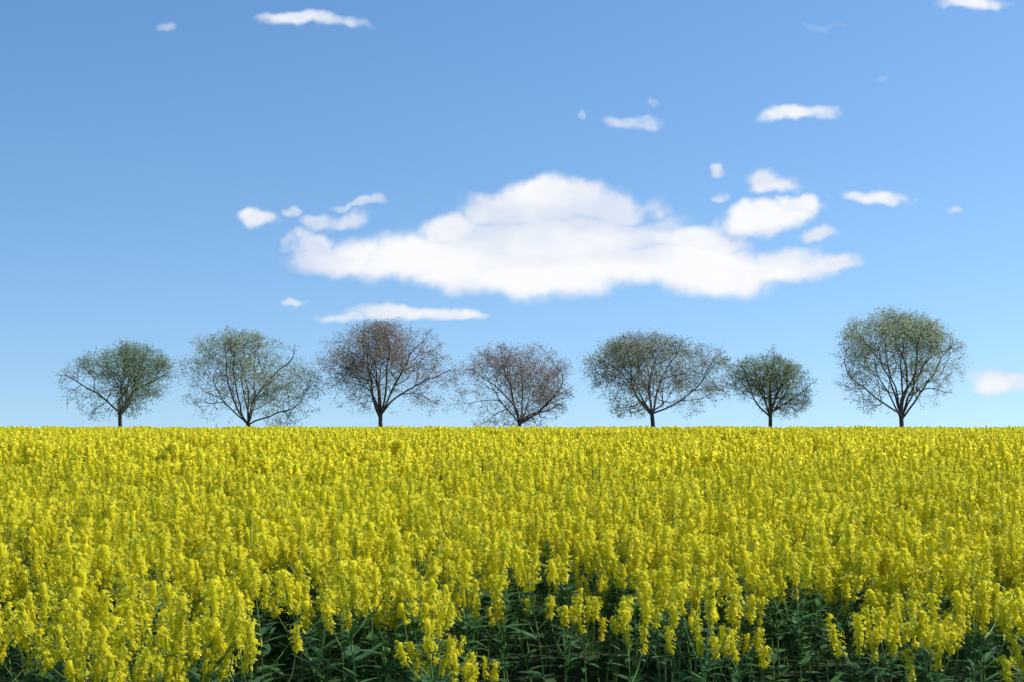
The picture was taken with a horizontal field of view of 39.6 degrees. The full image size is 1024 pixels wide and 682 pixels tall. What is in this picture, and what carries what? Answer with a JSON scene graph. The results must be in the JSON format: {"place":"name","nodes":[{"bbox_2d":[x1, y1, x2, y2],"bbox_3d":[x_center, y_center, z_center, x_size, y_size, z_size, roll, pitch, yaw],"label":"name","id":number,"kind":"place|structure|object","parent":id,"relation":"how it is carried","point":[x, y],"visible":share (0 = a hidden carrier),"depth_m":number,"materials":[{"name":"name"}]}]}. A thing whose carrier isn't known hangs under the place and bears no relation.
{"place":"outdoors","nodes":[
{"label":"outdoors","id":0,"kind":"place"},
{"bbox_2d":[167,10,359,27],"bbox_3d":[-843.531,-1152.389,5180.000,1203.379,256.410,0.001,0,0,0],"label":"cloud","id":1,"kind":"structure","parent":0,"point":[297,18],"depth_m":5180.00,"materials":[{"name":"white"}]},
{"bbox_2d":[239,195,382,229],"bbox_3d":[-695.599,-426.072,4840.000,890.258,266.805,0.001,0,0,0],"label":"cloud","id":2,"kind":"structure","parent":0,"point":[250,217],"depth_m":4840.00,"materials":[{"name":"white"}]},
{"bbox_2d":[284,298,485,321],"bbox_3d":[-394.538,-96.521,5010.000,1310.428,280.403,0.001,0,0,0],"label":"cloud","id":3,"kind":"structure","parent":0,"point":[389,311],"depth_m":5010.00,"materials":[{"name":"white"}]},
{"bbox_2d":[0,425,1023,681],"bbox_3d":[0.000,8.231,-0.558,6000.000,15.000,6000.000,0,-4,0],"label":"ground","id":4,"kind":"structure","parent":0,"point":[557,673],"depth_m":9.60,"materials":[{"name":"green plant"}]},
{"bbox_2d":[54,337,177,426],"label":"tree","id":5,"kind":"object","parent":4,"relation":"on","point":[134,377],"visible":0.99,"depth_m":82.11,"materials":[{"name":"green plant"}]},
{"bbox_2d":[162,325,325,426],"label":"tree","id":6,"kind":"object","parent":4,"relation":"on","point":[233,345],"visible":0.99,"depth_m":82.01,"materials":[{"name":"green plant"}]},
{"bbox_2d":[310,317,464,427],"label":"tree","id":7,"kind":"object","parent":4,"relation":"on","point":[380,335],"visible":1,"depth_m":82.96,"materials":[{"name":"brown plant"}]},
{"bbox_2d":[441,341,576,426],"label":"tree","id":8,"kind":"object","parent":4,"relation":"on","point":[542,398],"visible":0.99,"depth_m":83.02,"materials":[{"name":"brown plant"}]},
{"bbox_2d":[575,327,744,427],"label":"tree","id":9,"kind":"object","parent":4,"relation":"on","point":[623,355],"visible":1,"depth_m":82.45,"materials":[{"name":"green plant"}]},
{"bbox_2d":[722,344,818,427],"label":"tree","id":10,"kind":"object","parent":4,"relation":"on","point":[765,380],"visible":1,"depth_m":81.92,"materials":[{"name":"green plant"}]},
{"bbox_2d":[830,303,972,427],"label":"tree","id":11,"kind":"object","parent":4,"relation":"on","point":[915,330],"visible":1,"depth_m":82.13,"materials":[{"name":"green plant"}]},
{"bbox_2d":[0,0,1023,428],"label":"sky","id":12,"kind":"structure","parent":0,"point":[133,147],"materials":[{"name":"blue"}]},
{"bbox_2d":[283,174,862,298],"bbox_3d":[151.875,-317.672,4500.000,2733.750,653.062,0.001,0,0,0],"label":"cloud","id":13,"kind":"structure","parent":0,"point":[543,235],"depth_m":4500.00,"materials":[{"name":"white"}]},
{"bbox_2d":[611,120,654,127],"bbox_3d":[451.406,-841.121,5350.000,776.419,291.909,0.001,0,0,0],"label":"cloud","id":14,"kind":"structure","parent":0,"point":[630,123],"depth_m":5350.00,"materials":[{"name":"white"}]},
{"bbox_2d":[710,164,834,242],"bbox_3d":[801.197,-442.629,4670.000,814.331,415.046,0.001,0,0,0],"label":"cloud","id":15,"kind":"structure","parent":0,"point":[767,217],"depth_m":4670.00,"materials":[{"name":"white"}]},
{"bbox_2d":[761,104,833,119],"bbox_3d":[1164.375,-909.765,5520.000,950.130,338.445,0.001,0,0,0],"label":"cloud","id":16,"kind":"structure","parent":0,"point":[793,111],"depth_m":5520.00,"materials":[{"name":"white"}]},
{"bbox_2d":[845,191,958,210],"bbox_3d":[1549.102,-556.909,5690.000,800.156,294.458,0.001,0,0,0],"label":"cloud","id":17,"kind":"structure","parent":0,"point":[888,198],"depth_m":5690.00,"materials":[{"name":"white"}]},
{"bbox_2d":[944,0,999,9],"bbox_3d":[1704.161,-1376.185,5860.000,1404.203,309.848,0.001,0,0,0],"label":"cloud","id":18,"kind":"structure","parent":0,"point":[985,4],"depth_m":5860.00,"materials":[{"name":"white"}]},
{"bbox_2d":[972,369,1023,394],"bbox_3d":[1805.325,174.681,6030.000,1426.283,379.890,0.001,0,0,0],"label":"cloud","id":19,"kind":"structure","parent":0,"point":[992,382],"depth_m":6030.00,"materials":[{"name":"white"}]}
]}

